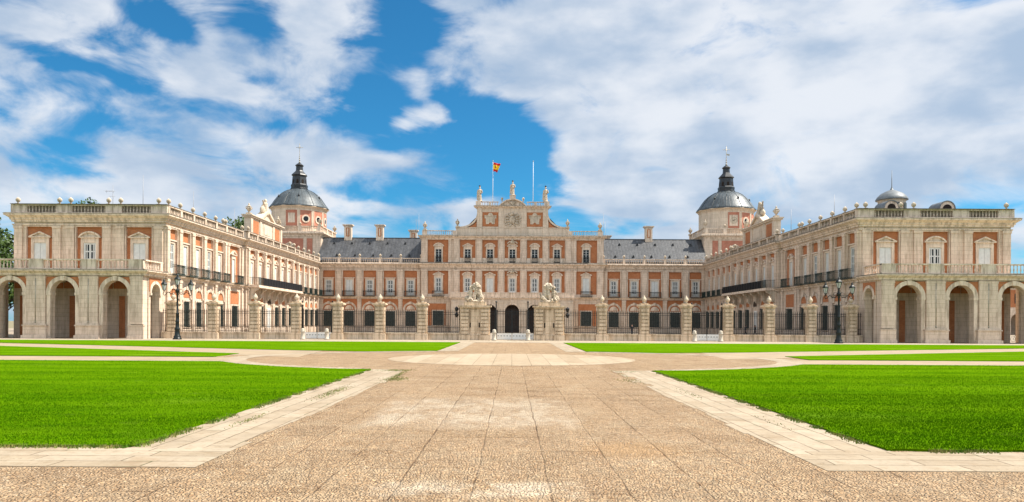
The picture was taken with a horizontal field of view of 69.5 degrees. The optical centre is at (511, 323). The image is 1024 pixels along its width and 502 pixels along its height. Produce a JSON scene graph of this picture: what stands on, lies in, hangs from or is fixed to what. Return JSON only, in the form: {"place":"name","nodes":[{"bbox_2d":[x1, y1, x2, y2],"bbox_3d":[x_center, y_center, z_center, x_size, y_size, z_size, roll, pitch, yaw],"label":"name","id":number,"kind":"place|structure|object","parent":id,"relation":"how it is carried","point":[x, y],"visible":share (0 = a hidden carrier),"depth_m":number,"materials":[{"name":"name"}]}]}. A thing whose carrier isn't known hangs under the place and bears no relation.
{"place":"outdoors","nodes":[
{"label":"outdoors","id":0,"kind":"place"},
{"bbox_2d":[0,356,226,360],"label":"sand path","id":1,"kind":"structure","parent":0,"point":[108,358],"depth_m":35.64,"materials":[{"name":"sand"}]},
{"bbox_2d":[0,346,238,356],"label":"lawn","id":2,"kind":"structure","parent":0,"point":[25,351],"depth_m":41.07,"materials":[{"name":"plant"}]},
{"bbox_2d":[0,343,318,356],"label":"sand path","id":3,"kind":"structure","parent":0,"point":[248,351],"depth_m":47.62,"materials":[{"name":"sand"}]},
{"bbox_2d":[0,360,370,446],"bbox_3d":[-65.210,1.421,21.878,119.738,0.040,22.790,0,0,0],"label":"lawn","id":4,"kind":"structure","parent":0,"point":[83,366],"depth_m":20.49,"materials":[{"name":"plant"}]},
{"bbox_2d":[0,340,459,351],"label":"lawn","id":5,"kind":"structure","parent":0,"point":[345,346],"depth_m":57.57,"materials":[{"name":"plant"}]},
{"bbox_2d":[458,302,491,339],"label":"gate pier","id":6,"kind":"structure","parent":0,"point":[474,320],"depth_m":77.78,"materials":[{"name":"stone"}]},
{"bbox_2d":[465,282,484,301],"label":"stone sculpture","id":7,"kind":"object","parent":6,"relation":"on","point":[475,287],"visible":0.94,"depth_m":78.16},
{"bbox_2d":[8,328,1014,342],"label":"courtyard ground","id":8,"kind":"structure","parent":0,"point":[10,332],"depth_m":134.91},
{"bbox_2d":[0,217,13,263],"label":"broadleaf tree","id":9,"kind":"object","parent":8,"relation":"on","point":[6,245],"visible":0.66,"depth_m":99.04,"materials":[{"name":"green plant"}]},
{"bbox_2d":[1,257,13,310],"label":"broadleaf tree","id":10,"kind":"object","parent":8,"relation":"on","point":[11,292],"visible":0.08,"depth_m":92.67,"materials":[{"name":"green plant"}]},
{"bbox_2d":[0,197,321,338],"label":"palace wing","id":11,"kind":"structure","parent":8,"relation":"on","point":[90,271],"depth_m":79.60,"materials":[{"name":"stone"}]},
{"bbox_2d":[28,231,51,267],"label":"window","id":12,"kind":"structure","parent":11,"relation":"in","point":[40,241],"depth_m":79.67,"materials":[{"name":"stone"}]},
{"bbox_2d":[78,231,100,258],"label":"window","id":13,"kind":"structure","parent":11,"relation":"in","point":[89,239],"depth_m":79.69,"materials":[{"name":"stone"}]},
{"bbox_2d":[128,232,150,268],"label":"window","id":14,"kind":"structure","parent":11,"relation":"in","point":[139,242],"depth_m":79.69,"materials":[{"name":"stone"}]},
{"bbox_2d":[170,239,176,273],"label":"window","id":15,"kind":"structure","parent":11,"relation":"in","point":[172,242],"depth_m":81.69,"materials":[{"name":"wood"}]},
{"bbox_2d":[183,242,189,275],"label":"window","id":16,"kind":"structure","parent":11,"relation":"in","point":[185,245],"depth_m":84.85,"materials":[{"name":"wood"}]},
{"bbox_2d":[182,300,190,327],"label":"window","id":17,"kind":"structure","parent":11,"relation":"in","point":[186,303],"depth_m":84.56,"materials":[{"name":"glass"}]},
{"bbox_2d":[195,301,201,327],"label":"window","id":18,"kind":"structure","parent":11,"relation":"in","point":[198,304],"depth_m":88.01,"materials":[{"name":"glass"}]},
{"bbox_2d":[230,251,236,282],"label":"window","id":19,"kind":"structure","parent":11,"relation":"in","point":[233,254],"depth_m":99.25,"materials":[{"name":"stone"}]},
{"bbox_2d":[230,304,238,327],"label":"window","id":20,"kind":"structure","parent":11,"relation":"in","point":[233,306],"depth_m":99.44,"materials":[{"name":"glass"}]},
{"bbox_2d":[250,254,254,284],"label":"window","id":21,"kind":"structure","parent":11,"relation":"in","point":[252,258],"depth_m":105.01,"materials":[{"name":"stone"}]},
{"bbox_2d":[268,144,336,266],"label":"domed tower","id":22,"kind":"structure","parent":8,"relation":"on","point":[299,209],"depth_m":148.16,"materials":[{"name":"stone"}]},
{"bbox_2d":[319,195,705,333],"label":"palace main building","id":23,"kind":"structure","parent":8,"relation":"on","point":[512,253],"depth_m":142.32,"materials":[{"name":"stone"}]},
{"bbox_2d":[323,277,334,295],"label":"window","id":24,"kind":"structure","parent":23,"relation":"in","point":[328,281],"depth_m":143.25,"materials":[{"name":"wood"}]},
{"bbox_2d":[344,277,354,294],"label":"window","id":25,"kind":"structure","parent":23,"relation":"in","point":[349,281],"depth_m":143.25,"materials":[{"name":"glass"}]},
{"bbox_2d":[364,310,373,326],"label":"window","id":26,"kind":"structure","parent":23,"relation":"in","point":[368,319],"depth_m":143.04,"materials":[{"name":"glass"}]},
{"bbox_2d":[364,277,374,294],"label":"window","id":27,"kind":"structure","parent":23,"relation":"in","point":[369,282],"depth_m":143.25,"materials":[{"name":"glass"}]},
{"bbox_2d":[385,279,394,295],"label":"window","id":28,"kind":"structure","parent":23,"relation":"in","point":[390,283],"depth_m":143.28,"materials":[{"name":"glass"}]},
{"bbox_2d":[386,310,395,326],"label":"window","id":29,"kind":"structure","parent":23,"relation":"in","point":[392,312],"depth_m":143.04,"materials":[{"name":"glass"}]},
{"bbox_2d":[404,310,415,326],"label":"window","id":30,"kind":"structure","parent":23,"relation":"in","point":[412,312],"depth_m":143.04,"materials":[{"name":"glass"}]},
{"bbox_2d":[405,278,415,295],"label":"window","id":31,"kind":"structure","parent":23,"relation":"in","point":[410,282],"depth_m":143.25,"materials":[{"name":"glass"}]},
{"bbox_2d":[431,310,444,325],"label":"window","id":32,"kind":"structure","parent":23,"relation":"in","point":[433,314],"depth_m":141.96,"materials":[{"name":"glass"}]},
{"bbox_2d":[433,271,443,293],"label":"window","id":33,"kind":"structure","parent":23,"relation":"in","point":[438,276],"depth_m":142.23,"materials":[{"name":"wood"}]},
{"bbox_2d":[433,243,443,261],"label":"window","id":34,"kind":"structure","parent":23,"relation":"in","point":[438,247],"depth_m":142.17,"materials":[{"name":"stone"}]},
{"bbox_2d":[462,272,472,291],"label":"window","id":35,"kind":"structure","parent":23,"relation":"in","point":[467,276],"depth_m":142.23,"materials":[{"name":"stone"}]},
{"bbox_2d":[462,243,472,257],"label":"window","id":36,"kind":"structure","parent":23,"relation":"in","point":[467,250],"depth_m":142.17,"materials":[{"name":"stone"}]},
{"bbox_2d":[484,272,494,291],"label":"window","id":37,"kind":"structure","parent":23,"relation":"in","point":[489,277],"depth_m":142.17,"materials":[{"name":"stone"}]},
{"bbox_2d":[505,305,518,332],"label":"door","id":38,"kind":"structure","parent":23,"relation":"in","point":[511,307],"depth_m":141.89,"materials":[{"name":"brown wood"}]},
{"bbox_2d":[506,273,517,291],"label":"window","id":39,"kind":"structure","parent":23,"relation":"in","point":[512,277],"depth_m":142.17,"materials":[{"name":"stone"}]},
{"bbox_2d":[507,243,517,257],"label":"window","id":40,"kind":"structure","parent":23,"relation":"in","point":[512,248],"depth_m":142.17,"materials":[{"name":"stone"}]},
{"bbox_2d":[529,272,539,292],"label":"window","id":41,"kind":"structure","parent":23,"relation":"in","point":[534,277],"depth_m":142.23,"materials":[{"name":"stone"}]},
{"bbox_2d":[529,243,539,262],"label":"window","id":42,"kind":"structure","parent":23,"relation":"in","point":[534,251],"depth_m":142.17,"materials":[{"name":"stone"}]},
{"bbox_2d":[551,272,562,292],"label":"window","id":43,"kind":"structure","parent":23,"relation":"in","point":[556,277],"depth_m":142.17,"materials":[{"name":"stone"}]},
{"bbox_2d":[579,311,591,326],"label":"window","id":44,"kind":"structure","parent":23,"relation":"in","point":[584,312],"depth_m":141.99,"materials":[{"name":"glass"}]},
{"bbox_2d":[580,272,591,294],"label":"window","id":45,"kind":"structure","parent":23,"relation":"in","point":[585,277],"depth_m":142.17,"materials":[{"name":"stone"}]},
{"bbox_2d":[581,243,591,262],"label":"window","id":46,"kind":"structure","parent":23,"relation":"in","point":[585,247],"depth_m":142.17,"materials":[{"name":"stone"}]},
{"bbox_2d":[608,279,618,296],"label":"window","id":47,"kind":"structure","parent":23,"relation":"in","point":[613,283],"depth_m":143.25,"materials":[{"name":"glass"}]},
{"bbox_2d":[608,311,619,327],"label":"window","id":48,"kind":"structure","parent":23,"relation":"in","point":[611,315],"depth_m":143.00,"materials":[{"name":"glass"}]},
{"bbox_2d":[629,279,639,296],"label":"window","id":49,"kind":"structure","parent":23,"relation":"in","point":[634,283],"depth_m":143.25,"materials":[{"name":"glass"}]},
{"bbox_2d":[649,279,659,296],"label":"window","id":50,"kind":"structure","parent":23,"relation":"in","point":[654,283],"depth_m":143.25,"materials":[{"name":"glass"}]},
{"bbox_2d":[670,279,680,296],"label":"window","id":51,"kind":"structure","parent":23,"relation":"in","point":[674,283],"depth_m":143.25,"materials":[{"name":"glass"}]},
{"bbox_2d":[690,279,700,297],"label":"window","id":52,"kind":"structure","parent":23,"relation":"in","point":[695,283],"depth_m":143.25,"materials":[{"name":"wood"}]},
{"bbox_2d":[688,146,756,257],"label":"domed tower","id":53,"kind":"structure","parent":8,"relation":"on","point":[725,211],"depth_m":148.14,"materials":[{"name":"stone"}]},
{"bbox_2d":[702,177,1023,343],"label":"palace wing","id":54,"kind":"structure","parent":8,"relation":"on","point":[940,272],"depth_m":79.60,"materials":[{"name":"stone"}]},
{"bbox_2d":[785,307,793,330],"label":"window","id":55,"kind":"structure","parent":54,"relation":"in","point":[787,310],"depth_m":99.43,"materials":[{"name":"glass"}]},
{"bbox_2d":[787,254,794,285],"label":"window","id":56,"kind":"structure","parent":54,"relation":"in","point":[791,257],"depth_m":99.34,"materials":[{"name":"wood"}]},
{"bbox_2d":[812,252,817,281],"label":"window","id":57,"kind":"structure","parent":54,"relation":"in","point":[815,255],"depth_m":91.61,"materials":[{"name":"wood"}]},
{"bbox_2d":[821,304,828,330],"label":"window","id":58,"kind":"structure","parent":54,"relation":"in","point":[825,308],"depth_m":88.04,"materials":[{"name":"glass"}]},
{"bbox_2d":[823,249,828,279],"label":"window","id":59,"kind":"structure","parent":54,"relation":"in","point":[826,252],"depth_m":88.29,"materials":[{"name":"wood"}]},
{"bbox_2d":[835,246,841,276],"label":"window","id":60,"kind":"structure","parent":54,"relation":"in","point":[839,249],"depth_m":84.83,"materials":[{"name":"wood"}]},
{"bbox_2d":[848,243,854,277],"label":"window","id":61,"kind":"structure","parent":54,"relation":"in","point":[851,262],"depth_m":81.72,"materials":[{"name":"stone"}]},
{"bbox_2d":[874,236,896,271],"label":"window","id":62,"kind":"structure","parent":54,"relation":"in","point":[884,245],"depth_m":79.69,"materials":[{"name":"stone"}]},
{"bbox_2d":[923,236,946,272],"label":"window","id":63,"kind":"structure","parent":54,"relation":"in","point":[934,244],"depth_m":79.67,"materials":[{"name":"stone"}]},
{"bbox_2d":[973,237,996,272],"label":"window","id":64,"kind":"structure","parent":54,"relation":"in","point":[984,247],"depth_m":79.67,"materials":[{"name":"stone"}]},
{"bbox_2d":[1010,288,1015,334],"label":"arcaded building","id":65,"kind":"structure","parent":8,"relation":"on","point":[1012,311],"depth_m":150.10,"materials":[{"name":"stone"}]},
{"bbox_2d":[0,342,1023,501],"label":"pebble paving","id":66,"kind":"structure","parent":0,"point":[446,387],"depth_m":9.97,"materials":[{"name":"gravel"}]},
{"bbox_2d":[0,447,235,466],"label":"stone border","id":67,"kind":"object","parent":66,"relation":"on","point":[112,457],"visible":1,"depth_m":9.76,"materials":[{"name":"stone"}]},
{"bbox_2d":[130,369,401,447],"bbox_3d":[-4.637,1.769,19.550,1.646,0.001,18.100,0,0,0],"label":"stone border","id":68,"kind":"object","parent":66,"relation":"on","point":[283,412],"visible":0.96,"depth_m":14.01,"materials":[{"name":"stone"}]},
{"bbox_2d":[219,351,438,368],"bbox_3d":[-9.444,1.739,37.697,9.727,0.001,19.089,0,0,0],"label":"stone ring","id":69,"kind":"object","parent":66,"relation":"on","point":[240,359],"visible":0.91,"depth_m":35.16,"materials":[{"name":"stone"}]},
{"bbox_2d":[439,342,474,350],"bbox_3d":[-4.110,1.765,57.800,1.300,0.001,21.600,0,0,0],"label":"stone border","id":70,"kind":"object","parent":66,"relation":"on","point":[459,346],"visible":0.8,"depth_m":56.31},
{"bbox_2d":[388,354,634,365],"bbox_3d":[-0.010,1.792,37.500,12.400,0.001,12.400,0,0,0],"label":"stone disc","id":71,"kind":"object","parent":66,"relation":"on","point":[513,359],"visible":1,"depth_m":36.34,"materials":[{"name":"stone"}]},
{"bbox_2d":[550,343,584,351],"bbox_3d":[4.090,1.811,57.800,1.300,0.001,21.600,0,0,0],"label":"stone border","id":72,"kind":"object","parent":66,"relation":"on","point":[565,347],"visible":1,"depth_m":55.38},
{"bbox_2d":[596,352,804,369],"bbox_3d":[9.423,1.845,37.697,9.727,0.001,19.089,0,0,0],"label":"stone ring","id":73,"kind":"object","parent":66,"relation":"on","point":[782,362],"visible":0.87,"depth_m":35.25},
{"bbox_2d":[613,371,891,451],"bbox_3d":[4.591,1.821,19.550,1.698,0.001,18.100,0,0,0],"label":"stone border","id":74,"kind":"object","parent":66,"relation":"on","point":[742,418],"visible":1,"depth_m":13.83,"materials":[{"name":"stone"}]},
{"bbox_2d":[786,451,1023,471],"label":"stone border","id":75,"kind":"object","parent":66,"relation":"on","point":[918,461],"visible":1,"depth_m":9.78,"materials":[{"name":"stone"}]},
{"bbox_2d":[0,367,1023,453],"bbox_3d":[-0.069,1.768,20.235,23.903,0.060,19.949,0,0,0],"label":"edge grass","id":76,"kind":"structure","parent":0,"point":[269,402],"depth_m":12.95,"materials":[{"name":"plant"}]},
{"bbox_2d":[0,337,1023,344],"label":"pavement","id":77,"kind":"structure","parent":0,"point":[372,340],"depth_m":73.14,"materials":[{"name":"stone"}]},
{"bbox_2d":[164,293,182,337],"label":"fence pillar","id":78,"kind":"structure","parent":77,"relation":"on","point":[171,315],"depth_m":77.92,"materials":[{"name":"stone"}]},
{"bbox_2d":[161,274,193,339],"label":"street lamp","id":79,"kind":"object","parent":77,"relation":"on","point":[177,279],"visible":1,"depth_m":73.47,"materials":[{"name":"metal"}]},
{"bbox_2d":[180,308,206,338],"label":"iron railing","id":80,"kind":"object","parent":77,"relation":"on","point":[184,333],"visible":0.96,"depth_m":78.47,"materials":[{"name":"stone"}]},
{"bbox_2d":[205,293,222,338],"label":"fence pillar","id":81,"kind":"structure","parent":77,"relation":"on","point":[213,306],"depth_m":77.92,"materials":[{"name":"stone"}]},
{"bbox_2d":[218,308,248,338],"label":"iron railing","id":82,"kind":"object","parent":77,"relation":"on","point":[227,334],"visible":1,"depth_m":78.47,"materials":[{"name":"stone"}]},
{"bbox_2d":[247,293,263,338],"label":"fence pillar","id":83,"kind":"structure","parent":77,"relation":"on","point":[255,307],"depth_m":77.94,"materials":[{"name":"stone"}]},
{"bbox_2d":[260,308,290,338],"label":"iron railing","id":84,"kind":"object","parent":77,"relation":"on","point":[270,334],"visible":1,"depth_m":78.47,"materials":[{"name":"stone"}]},
{"bbox_2d":[288,294,304,338],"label":"fence pillar","id":85,"kind":"structure","parent":77,"relation":"on","point":[296,318],"depth_m":77.92,"materials":[{"name":"stone"}]},
{"bbox_2d":[302,300,332,338],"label":"gate","id":86,"kind":"structure","parent":77,"relation":"on","point":[316,335],"depth_m":78.47,"materials":[{"name":"metal"}]},
{"bbox_2d":[330,294,345,338],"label":"fence pillar","id":87,"kind":"structure","parent":77,"relation":"on","point":[337,317],"depth_m":77.92,"materials":[{"name":"stone"}]},
{"bbox_2d":[342,309,374,338],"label":"iron railing","id":88,"kind":"object","parent":77,"relation":"on","point":[356,334],"visible":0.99,"depth_m":78.47,"materials":[{"name":"stone"}]},
{"bbox_2d":[373,294,387,339],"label":"fence pillar","id":89,"kind":"structure","parent":77,"relation":"on","point":[379,329],"depth_m":77.92,"materials":[{"name":"stone"}]},
{"bbox_2d":[385,309,416,339],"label":"iron railing","id":90,"kind":"object","parent":77,"relation":"on","point":[397,335],"visible":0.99,"depth_m":78.47,"materials":[{"name":"stone"}]},
{"bbox_2d":[415,294,428,339],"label":"fence pillar","id":91,"kind":"structure","parent":77,"relation":"on","point":[422,316],"depth_m":77.92,"materials":[{"name":"stone"}]},
{"bbox_2d":[427,309,459,339],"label":"iron railing","id":92,"kind":"object","parent":77,"relation":"on","point":[442,335],"visible":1,"depth_m":78.47,"materials":[{"name":"stone"}]},
{"bbox_2d":[490,301,533,339],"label":"iron gate","id":93,"kind":"structure","parent":77,"relation":"on","point":[510,336],"depth_m":78.47,"materials":[{"name":"metal"}]},
{"bbox_2d":[564,310,596,340],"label":"iron railing","id":94,"kind":"object","parent":77,"relation":"on","point":[586,336],"visible":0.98,"depth_m":78.47,"materials":[{"name":"stone"}]},
{"bbox_2d":[595,295,608,340],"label":"fence pillar","id":95,"kind":"structure","parent":77,"relation":"on","point":[601,330],"depth_m":77.92,"materials":[{"name":"stone"}]},
{"bbox_2d":[607,310,638,340],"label":"iron railing","id":96,"kind":"object","parent":77,"relation":"on","point":[615,336],"visible":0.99,"depth_m":78.47,"materials":[{"name":"stone"}]},
{"bbox_2d":[637,296,651,340],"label":"fence pillar","id":97,"kind":"structure","parent":77,"relation":"on","point":[644,317],"depth_m":77.92,"materials":[{"name":"stone"}]},
{"bbox_2d":[649,310,681,340],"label":"iron railing","id":98,"kind":"object","parent":77,"relation":"on","point":[659,336],"visible":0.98,"depth_m":78.47,"materials":[{"name":"stone"}]},
{"bbox_2d":[678,296,693,340],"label":"fence pillar","id":99,"kind":"structure","parent":77,"relation":"on","point":[686,320],"depth_m":77.92,"materials":[{"name":"stone"}]},
{"bbox_2d":[691,303,722,340],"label":"iron gate","id":100,"kind":"structure","parent":77,"relation":"on","point":[707,336],"depth_m":78.47,"materials":[{"name":"metal"}]},
{"bbox_2d":[719,296,735,341],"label":"fence pillar","id":101,"kind":"structure","parent":77,"relation":"on","point":[727,324],"depth_m":77.92,"materials":[{"name":"stone"}]},
{"bbox_2d":[733,311,763,341],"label":"iron railing","id":102,"kind":"object","parent":77,"relation":"on","point":[744,337],"visible":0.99,"depth_m":78.47,"materials":[{"name":"stone"}]},
{"bbox_2d":[760,296,777,341],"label":"fence pillar","id":103,"kind":"structure","parent":77,"relation":"on","point":[769,323],"depth_m":77.92,"materials":[{"name":"stone"}]},
{"bbox_2d":[775,311,805,341],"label":"iron railing","id":104,"kind":"object","parent":77,"relation":"on","point":[787,337],"visible":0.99,"depth_m":78.47,"materials":[{"name":"stone"}]},
{"bbox_2d":[801,296,818,341],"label":"fence pillar","id":105,"kind":"structure","parent":77,"relation":"on","point":[810,310],"depth_m":77.92,"materials":[{"name":"stone"}]},
{"bbox_2d":[817,312,846,341],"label":"iron railing","id":106,"kind":"object","parent":77,"relation":"on","point":[828,337],"visible":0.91,"depth_m":78.47,"materials":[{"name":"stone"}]},
{"bbox_2d":[822,277,855,342],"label":"street lamp","id":107,"kind":"object","parent":77,"relation":"on","point":[838,282],"visible":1,"depth_m":72.69,"materials":[{"name":"metal"}]},
{"bbox_2d":[841,297,859,341],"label":"fence pillar","id":108,"kind":"structure","parent":77,"relation":"on","point":[850,322],"depth_m":77.94,"materials":[{"name":"stone"}]},
{"bbox_2d":[0,0,1023,320],"label":"sky","id":109,"kind":"structure","parent":0,"point":[627,112],"materials":[{"name":"blue"}]},
{"bbox_2d":[0,360,1023,451],"bbox_3d":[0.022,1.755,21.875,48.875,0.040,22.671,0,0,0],"label":"grass","id":110,"kind":"structure","parent":0,"point":[78,424],"depth_m":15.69,"materials":[{"name":"plant"}]},
{"bbox_2d":[532,302,565,340],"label":"gate pier","id":111,"kind":"structure","parent":0,"point":[548,321],"depth_m":77.78,"materials":[{"name":"stone"}]},
{"bbox_2d":[539,282,558,301],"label":"stone sculpture","id":112,"kind":"object","parent":111,"relation":"on","point":[545,295],"visible":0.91,"depth_m":78.17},
{"bbox_2d":[565,343,1023,352],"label":"lawn","id":113,"kind":"structure","parent":0,"point":[667,348],"depth_m":57.61,"materials":[{"name":"plant"}]},
{"bbox_2d":[704,349,1023,358],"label":"sand path","id":114,"kind":"structure","parent":0,"point":[770,354],"depth_m":47.74,"materials":[{"name":"sand"}]},
{"bbox_2d":[785,351,1023,361],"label":"lawn","id":115,"kind":"structure","parent":0,"point":[996,356],"depth_m":41.26,"materials":[{"name":"plant"}]},
{"bbox_2d":[795,360,1023,365],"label":"sand path","id":116,"kind":"structure","parent":0,"point":[1013,363],"depth_m":35.64,"materials":[{"name":"sand"}]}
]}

